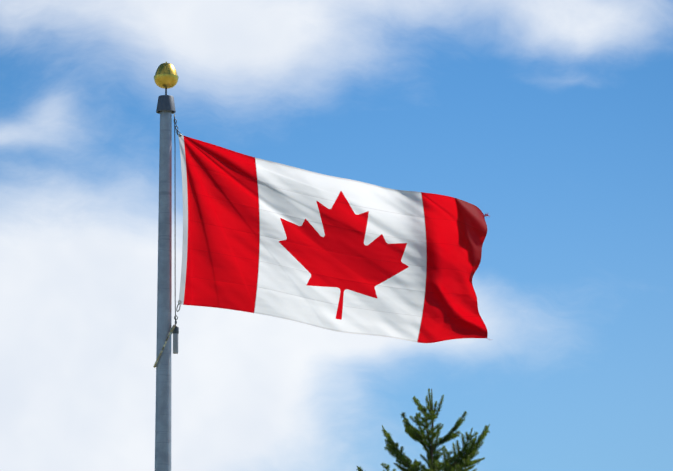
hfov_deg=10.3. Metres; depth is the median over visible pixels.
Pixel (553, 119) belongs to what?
sky
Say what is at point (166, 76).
flag pole
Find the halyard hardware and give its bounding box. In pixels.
[153,114,181,367]
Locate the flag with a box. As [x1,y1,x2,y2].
[179,135,487,342]
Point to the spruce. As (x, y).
(409, 428)
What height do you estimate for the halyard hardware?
1.410 m
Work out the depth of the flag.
20.50 m
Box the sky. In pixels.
[0,0,672,470]
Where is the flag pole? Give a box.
[154,62,178,470]
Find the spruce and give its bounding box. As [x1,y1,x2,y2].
[356,388,489,470]

